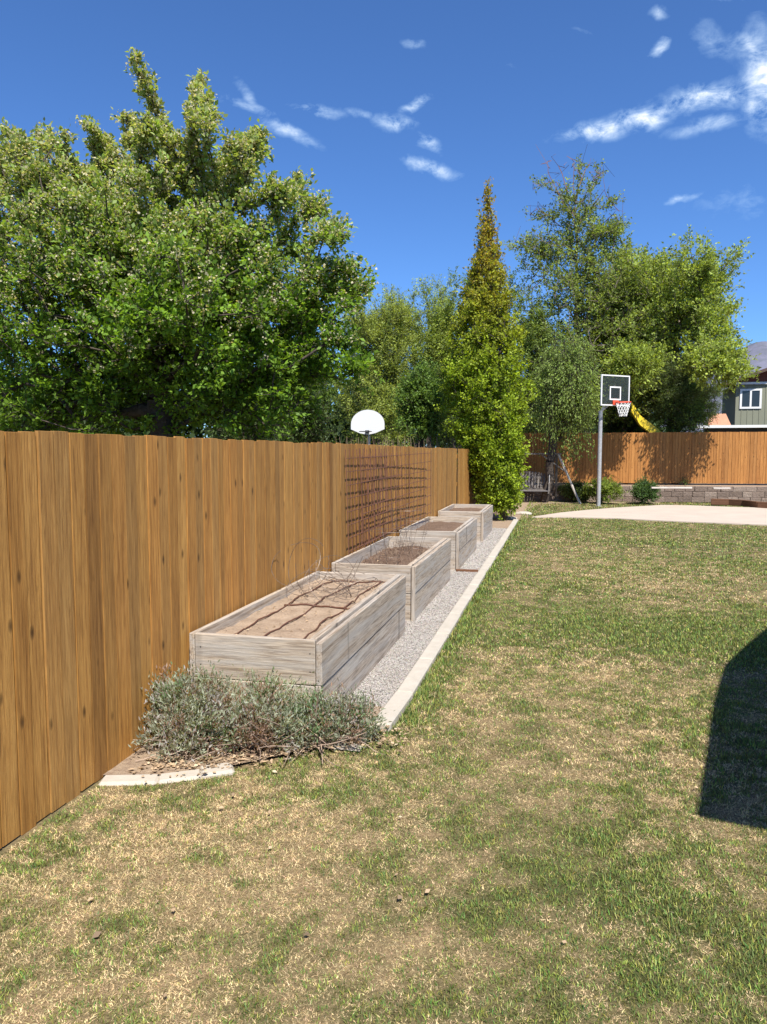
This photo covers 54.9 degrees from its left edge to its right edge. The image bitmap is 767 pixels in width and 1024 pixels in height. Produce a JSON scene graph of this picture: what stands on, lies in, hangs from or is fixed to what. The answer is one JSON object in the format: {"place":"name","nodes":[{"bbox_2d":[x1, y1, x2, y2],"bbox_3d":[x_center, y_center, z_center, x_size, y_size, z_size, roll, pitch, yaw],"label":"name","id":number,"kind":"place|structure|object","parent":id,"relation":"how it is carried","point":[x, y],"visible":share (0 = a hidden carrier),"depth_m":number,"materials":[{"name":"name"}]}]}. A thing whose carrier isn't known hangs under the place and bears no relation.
{"place":"outdoors","nodes":[
{"label":"outdoors","id":0,"kind":"place"},
{"bbox_2d":[103,706,381,774],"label":"planting soil","id":1,"kind":"structure","parent":0,"point":[125,765],"depth_m":4.13,"materials":[{"name":"brown soil"}]},
{"bbox_2d":[128,659,394,765],"bbox_3d":[-0.701,1.155,4.387,1.564,0.593,0.860,0,5,-2],"label":"lavender shrub","id":2,"kind":"object","parent":1,"relation":"on","point":[254,721],"visible":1,"depth_m":4.29,"materials":[{"name":"green plant"}]},
{"bbox_2d":[0,485,766,1023],"bbox_3d":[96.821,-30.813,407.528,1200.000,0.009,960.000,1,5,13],"label":"lawn","id":3,"kind":"structure","parent":0,"point":[16,843],"depth_m":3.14,"materials":[{"name":"plant"}]},
{"bbox_2d":[0,368,97,431],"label":"shrub","id":4,"kind":"object","parent":3,"relation":"on","point":[34,421],"visible":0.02,"depth_m":15.06,"materials":[{"name":"green plant"}]},
{"bbox_2d":[98,763,234,785],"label":"garden kerb","id":5,"kind":"structure","parent":3,"relation":"on","point":[128,780],"depth_m":3.92,"materials":[{"name":"concrete"}]},
{"bbox_2d":[0,46,387,440],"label":"crab apple tree","id":6,"kind":"object","parent":3,"relation":"on","point":[105,253],"visible":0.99,"depth_m":9.02,"materials":[{"name":"green plant"}]},
{"bbox_2d":[0,431,456,848],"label":"wood fence","id":7,"kind":"object","parent":3,"relation":"on","point":[128,564],"visible":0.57,"depth_m":4.13,"materials":[{"name":"brown wood"}]},
{"bbox_2d":[200,389,301,440],"bbox_3d":[-2.855,-1.293,15.549,1.994,3.566,2.253,-2,5,-22],"label":"shrub","id":8,"kind":"object","parent":3,"relation":"on","point":[230,436],"visible":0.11,"depth_m":15.38,"materials":[{"name":"green plant"}]},
{"bbox_2d":[253,330,341,442],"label":"leafy tree","id":9,"kind":"object","parent":3,"relation":"on","point":[327,395],"visible":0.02,"depth_m":19.65,"materials":[{"name":"green plant"}]},
{"bbox_2d":[277,379,338,442],"bbox_3d":[-1.770,-1.522,17.369,1.792,3.747,1.871,1,5,13],"label":"shrub","id":10,"kind":"object","parent":3,"relation":"on","point":[316,433],"visible":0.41,"depth_m":16.91,"materials":[{"name":"green plant"}]},
{"bbox_2d":[0,350,666,451],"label":"distant woods","id":11,"kind":"object","parent":3,"relation":"on","point":[194,432],"visible":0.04,"depth_m":47.22,"materials":[{"name":"green plant"}]},
{"bbox_2d":[351,410,384,444],"bbox_3d":[-0.589,-2.140,27.599,0.927,3.332,0.942,-3,5,-31],"label":"basketball hoop","id":12,"kind":"object","parent":3,"relation":"on","point":[368,422],"visible":0.94,"depth_m":27.48,"materials":[{"name":"white paint"}]},
{"bbox_2d":[323,284,437,445],"bbox_3d":[-0.200,-5.336,31.949,5.320,9.083,5.074,1,5,13],"label":"feathery tree","id":13,"kind":"object","parent":3,"relation":"on","point":[377,331],"visible":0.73,"depth_m":30.88,"materials":[{"name":"green plant"}]},
{"bbox_2d":[339,437,478,503],"bbox_3d":[0.603,-1.010,20.582,5.281,2.203,3.213,1,5,13],"label":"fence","id":14,"kind":"object","parent":3,"relation":"on","point":[427,441],"visible":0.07,"depth_m":20.28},
{"bbox_2d":[390,351,451,447],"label":"leafy tree","id":15,"kind":"object","parent":3,"relation":"on","point":[418,395],"visible":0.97,"depth_m":20.82,"materials":[{"name":"green plant"}]},
{"bbox_2d":[380,271,466,447],"bbox_3d":[2.016,-5.774,33.096,4.648,9.750,4.529,1,5,13],"label":"feathery tree","id":16,"kind":"object","parent":3,"relation":"on","point":[437,326],"visible":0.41,"depth_m":32.03,"materials":[{"name":"green plant"}]},
{"bbox_2d":[87,547,764,1000],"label":"leaf litter","id":17,"kind":"object","parent":3,"relation":"on","point":[159,765],"visible":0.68,"depth_m":4.12,"materials":[{"name":"brown plant"}]},
{"bbox_2d":[371,519,517,731],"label":"garden kerb","id":18,"kind":"structure","parent":3,"relation":"on","point":[401,697],"depth_m":6.31,"materials":[{"name":"concrete"}]},
{"bbox_2d":[447,253,525,432],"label":"leafy tree","id":19,"kind":"object","parent":3,"relation":"on","point":[465,280],"visible":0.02,"depth_m":29.79,"materials":[{"name":"green plant"}]},
{"bbox_2d":[433,176,540,520],"bbox_3d":[2.600,-4.114,18.915,2.546,8.736,2.601,-2,5,-25],"label":"columnar tree","id":20,"kind":"object","parent":3,"relation":"on","point":[495,460],"visible":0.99,"depth_m":18.48,"materials":[{"name":"green plant"}]},
{"bbox_2d":[504,283,582,482],"bbox_3d":[5.892,-4.679,28.587,3.076,8.297,3.356,-2,5,-28],"label":"leafy tree","id":21,"kind":"object","parent":3,"relation":"on","point":[532,342],"visible":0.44,"depth_m":28.18,"materials":[{"name":"green plant"}]},
{"bbox_2d":[500,147,709,432],"bbox_3d":[8.477,-7.432,28.819,7.903,13.753,4.715,1,5,13],"label":"birch tree","id":22,"kind":"object","parent":3,"relation":"on","point":[595,301],"visible":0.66,"depth_m":28.42,"materials":[{"name":"green plant"}]},
{"bbox_2d":[596,374,630,505],"bbox_3d":[7.338,-2.259,23.624,1.021,4.201,0.916,1,5,13],"label":"basketball hoop","id":23,"kind":"object","parent":3,"relation":"on","point":[613,395],"visible":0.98,"depth_m":23.77,"materials":[{"name":"paint"}]},
{"bbox_2d":[577,230,682,432],"bbox_3d":[9.351,-5.825,28.198,5.165,10.620,8.593,1,5,13],"label":"poplar tree","id":24,"kind":"object","parent":3,"relation":"on","point":[637,366],"visible":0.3,"depth_m":25.24,"materials":[{"name":"green plant"}]},
{"bbox_2d":[519,485,766,502],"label":"retaining wall","id":25,"kind":"structure","parent":3,"relation":"on","point":[703,494],"depth_m":25.82,"materials":[{"name":"grey stone"}]},
{"bbox_2d":[651,487,691,488],"bbox_3d":[9.354,-0.789,24.007,1.300,0.050,0.100,0,5,2],"label":"loose plank","id":26,"kind":"object","parent":25,"relation":"on","point":[671,487],"visible":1,"depth_m":23.96,"materials":[{"name":"beige wood"}]},
{"bbox_2d":[626,402,660,483],"bbox_3d":[10.115,-2.320,27.875,3.468,3.646,0.800,1,5,13],"label":"play slide","id":27,"kind":"object","parent":3,"relation":"on","point":[644,424],"visible":0.34,"depth_m":27.67,"materials":[{"name":"yellow plastic"}]},
{"bbox_2d":[640,375,715,483],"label":"leafy tree","id":28,"kind":"object","parent":3,"relation":"on","point":[693,420],"visible":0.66,"depth_m":27.25,"materials":[{"name":"green plant"}]},
{"bbox_2d":[607,224,761,410],"bbox_3d":[11.115,-5.512,27.764,5.283,10.135,7.856,1,5,13],"label":"poplar tree","id":29,"kind":"object","parent":3,"relation":"on","point":[706,349],"visible":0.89,"depth_m":26.61,"materials":[{"name":"green plant"}]},
{"bbox_2d":[0,0,766,447],"label":"sky","id":30,"kind":"structure","parent":0,"point":[404,110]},
{"bbox_2d":[320,528,506,750],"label":"gravel path","id":31,"kind":"structure","parent":0,"point":[351,747],"depth_m":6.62,"materials":[{"name":"grey gravel"}]},
{"bbox_2d":[189,571,405,703],"bbox_3d":[-0.518,0.970,5.939,0.898,0.577,2.599,1,5,13],"label":"raised bed","id":32,"kind":"object","parent":31,"relation":"on","point":[350,648],"visible":0.8,"depth_m":5.20,"materials":[{"name":"grey wood"}]},
{"bbox_2d":[235,580,384,638],"bbox_3d":[-0.512,0.753,5.897,0.602,0.047,2.408,1,5,13],"label":"drip irrigation","id":33,"kind":"object","parent":32,"relation":"on","point":[312,605],"visible":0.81,"depth_m":5.88,"materials":[{"name":"brown plastic"}]},
{"bbox_2d":[271,538,381,603],"bbox_3d":[-0.434,0.474,6.350,0.918,0.548,0.866,1,5,13],"label":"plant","id":34,"kind":"object","parent":32,"relation":"on","point":[347,580],"visible":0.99,"depth_m":6.25,"materials":[{"name":"brown plant"}]},
{"bbox_2d":[331,536,450,620],"bbox_3d":[0.185,0.731,8.901,0.900,0.586,2.607,1,5,13],"label":"raised bed","id":35,"kind":"object","parent":31,"relation":"on","point":[426,573],"visible":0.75,"depth_m":8.51,"materials":[{"name":"grey wood"}]},
{"bbox_2d":[345,449,388,554],"bbox_3d":[-0.173,-0.189,9.210,0.031,1.210,1.993,1,5,14],"label":"wire panel","id":36,"kind":"object","parent":35,"relation":"on","point":[357,470],"visible":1,"depth_m":8.93,"materials":[{"name":"metal"}]},
{"bbox_2d":[359,446,404,545],"bbox_3d":[0.013,-0.265,9.932,0.038,1.247,2.402,1,5,14],"label":"wire panel","id":37,"kind":"object","parent":35,"relation":"on","point":[366,481],"visible":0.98,"depth_m":9.73,"materials":[{"name":"metal"}]},
{"bbox_2d":[368,528,408,563],"bbox_3d":[0.063,0.427,8.410,0.459,0.442,0.460,1,5,13],"label":"wire cage","id":38,"kind":"object","parent":35,"relation":"on","point":[388,545],"visible":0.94,"depth_m":8.35,"materials":[{"name":"grey metal"}]},
{"bbox_2d":[356,540,430,564],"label":"dry stems","id":39,"kind":"object","parent":35,"relation":"on","point":[389,555],"visible":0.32,"depth_m":9.15,"materials":[{"name":"brown plant"}]},
{"bbox_2d":[361,451,430,548],"bbox_3d":[0.294,-0.326,11.040,0.030,1.192,4.620,1,5,14],"label":"wire panel","id":40,"kind":"object","parent":35,"relation":"on","point":[396,455],"visible":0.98,"depth_m":10.79,"materials":[{"name":"metal"}]},
{"bbox_2d":[388,503,422,548],"bbox_3d":[0.279,0.223,9.706,0.459,0.641,0.460,1,5,13],"label":"wire cage","id":41,"kind":"object","parent":35,"relation":"on","point":[406,527],"visible":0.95,"depth_m":9.71,"materials":[{"name":"grey metal"}]},
{"bbox_2d":[395,516,430,555],"bbox_3d":[0.362,0.322,9.218,0.463,0.521,0.460,1,5,13],"label":"wire cage","id":42,"kind":"object","parent":35,"relation":"on","point":[411,535],"visible":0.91,"depth_m":9.25,"materials":[{"name":"grey metal"}]},
{"bbox_2d":[399,516,476,569],"bbox_3d":[0.953,0.472,12.132,0.897,0.589,2.509,1,5,13],"label":"raised bed","id":43,"kind":"object","parent":31,"relation":"on","point":[460,533],"visible":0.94,"depth_m":11.72,"materials":[{"name":"grey wood"}]},
{"bbox_2d":[438,504,492,541],"bbox_3d":[1.746,0.201,15.468,0.898,0.598,2.128,1,5,13],"label":"raised bed","id":44,"kind":"object","parent":31,"relation":"on","point":[482,514],"visible":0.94,"depth_m":14.83,"materials":[{"name":"grey wood"}]},
{"bbox_2d":[456,569,477,571],"bbox_3d":[1.212,0.856,10.729,0.320,0.045,0.040,1,5,13],"label":"edging board","id":45,"kind":"object","parent":31,"relation":"on","point":[467,570],"visible":0.78,"depth_m":10.72,"materials":[{"name":"brown wood"}]},
{"bbox_2d":[436,403,482,501],"bbox_3d":[2.369,-1.969,24.047,1.735,3.581,1.757,-3,5,-32],"label":"shrub","id":46,"kind":"object","parent":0,"point":[452,444],"visible":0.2,"depth_m":23.95,"materials":[{"name":"green plant"}]},
{"bbox_2d":[492,501,660,527],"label":"planting soil","id":47,"kind":"structure","parent":0,"point":[497,522],"depth_m":21.09,"materials":[{"name":"brown soil"}]},
{"bbox_2d":[456,449,475,503],"bbox_3d":[3.202,-0.992,22.597,0.168,1.839,10.755,1,5,16],"label":"wood fence","id":48,"kind":"object","parent":47,"relation":"on","point":[465,493],"visible":0.09,"depth_m":18.16,"materials":[{"name":"brown wood"}]},
{"bbox_2d":[516,511,531,514],"bbox_3d":[3.957,0.030,20.873,0.458,0.089,0.363,1,5,13],"label":"rock","id":49,"kind":"object","parent":47,"relation":"on","point":[523,512],"visible":0.85,"depth_m":20.75,"materials":[{"name":"stone"}]},
{"bbox_2d":[520,453,580,503],"bbox_3d":[5.579,-1.198,25.958,2.647,1.734,1.225,1,5,13],"label":"garden swing","id":50,"kind":"object","parent":47,"relation":"on","point":[538,476],"visible":0.64,"depth_m":25.95,"materials":[{"name":"paint"}]},
{"bbox_2d":[524,330,611,502],"bbox_3d":[6.275,-3.255,25.436,3.031,5.968,3.523,1,5,13],"label":"weeping tree","id":51,"kind":"object","parent":47,"relation":"on","point":[565,399],"visible":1,"depth_m":24.86,"materials":[{"name":"green plant"}]},
{"bbox_2d":[557,478,592,502],"bbox_3d":[6.733,-0.713,25.989,1.337,0.991,1.317,1,5,13],"label":"shrub","id":52,"kind":"object","parent":47,"relation":"on","point":[566,489],"visible":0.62,"depth_m":25.75,"materials":[{"name":"green plant"}]},
{"bbox_2d":[581,475,627,503],"bbox_3d":[7.469,-0.691,25.110,1.215,1.137,1.719,-2,5,-20],"label":"shrub","id":53,"kind":"object","parent":47,"relation":"on","point":[609,487],"visible":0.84,"depth_m":24.92,"materials":[{"name":"green plant"}]},
{"bbox_2d":[626,474,660,503],"bbox_3d":[8.884,-0.745,25.028,1.342,1.069,1.084,-3,6,-36],"label":"shrub","id":54,"kind":"object","parent":47,"relation":"on","point":[642,490],"visible":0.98,"depth_m":24.86,"materials":[{"name":"green plant"}]},
{"bbox_2d":[593,395,663,433],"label":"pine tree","id":55,"kind":"object","parent":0,"point":[633,427],"visible":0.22,"depth_m":30.39,"materials":[{"name":"green plant"}]},
{"bbox_2d":[527,482,766,486],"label":"raised bed soil","id":56,"kind":"structure","parent":0,"point":[689,484],"depth_m":27.40,"materials":[{"name":"brown soil"}]},
{"bbox_2d":[517,432,766,483],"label":"wood fence","id":57,"kind":"object","parent":56,"relation":"on","point":[711,457],"visible":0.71,"depth_m":27.00,"materials":[{"name":"brown wood"}]},
{"bbox_2d":[679,477,689,484],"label":"shrub","id":58,"kind":"object","parent":56,"relation":"on","point":[684,482],"visible":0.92,"depth_m":26.79,"materials":[{"name":"green plant"}]},
{"bbox_2d":[532,505,766,525],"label":"patio","id":59,"kind":"structure","parent":0,"point":[714,514],"depth_m":20.48,"materials":[{"name":"concrete"}]},
{"bbox_2d":[711,499,766,507],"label":"landscape timber","id":60,"kind":"object","parent":59,"relation":"on","point":[745,503],"visible":0.98,"depth_m":23.93,"materials":[{"name":"brown wood"}]},
{"bbox_2d":[637,353,729,491],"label":"tree","id":61,"kind":"object","parent":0,"point":[713,391],"visible":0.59,"depth_m":27.18,"materials":[{"name":"green plant"}]},
{"bbox_2d":[662,341,766,431],"bbox_3d":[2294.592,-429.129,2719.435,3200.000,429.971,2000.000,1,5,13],"label":"mountain","id":62,"kind":"structure","parent":0,"point":[755,349],"depth_m":2461.72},
{"bbox_2d":[703,414,730,431],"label":"outbuilding","id":63,"kind":"structure","parent":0,"point":[723,420],"depth_m":40.60,"materials":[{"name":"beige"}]},
{"bbox_2d":[712,487,730,488],"bbox_3d":[10.829,-0.763,23.686,0.500,0.050,0.240,1,5,13],"label":"loose plank","id":64,"kind":"object","parent":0,"point":[721,488],"visible":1,"depth_m":23.62,"materials":[{"name":"beige wood"}]},
{"bbox_2d":[695,425,766,483],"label":"garden pavilion","id":65,"kind":"structure","parent":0,"point":[736,428],"depth_m":38.81,"materials":[{"name":"white paint"}]},
{"bbox_2d":[715,368,766,424],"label":"house","id":66,"kind":"structure","parent":0,"point":[746,404],"depth_m":41.98,"materials":[{"name":"green"}]},
{"bbox_2d":[739,389,761,408],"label":"window","id":67,"kind":"structure","parent":66,"relation":"in","point":[749,398],"depth_m":41.91,"materials":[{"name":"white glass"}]}
]}

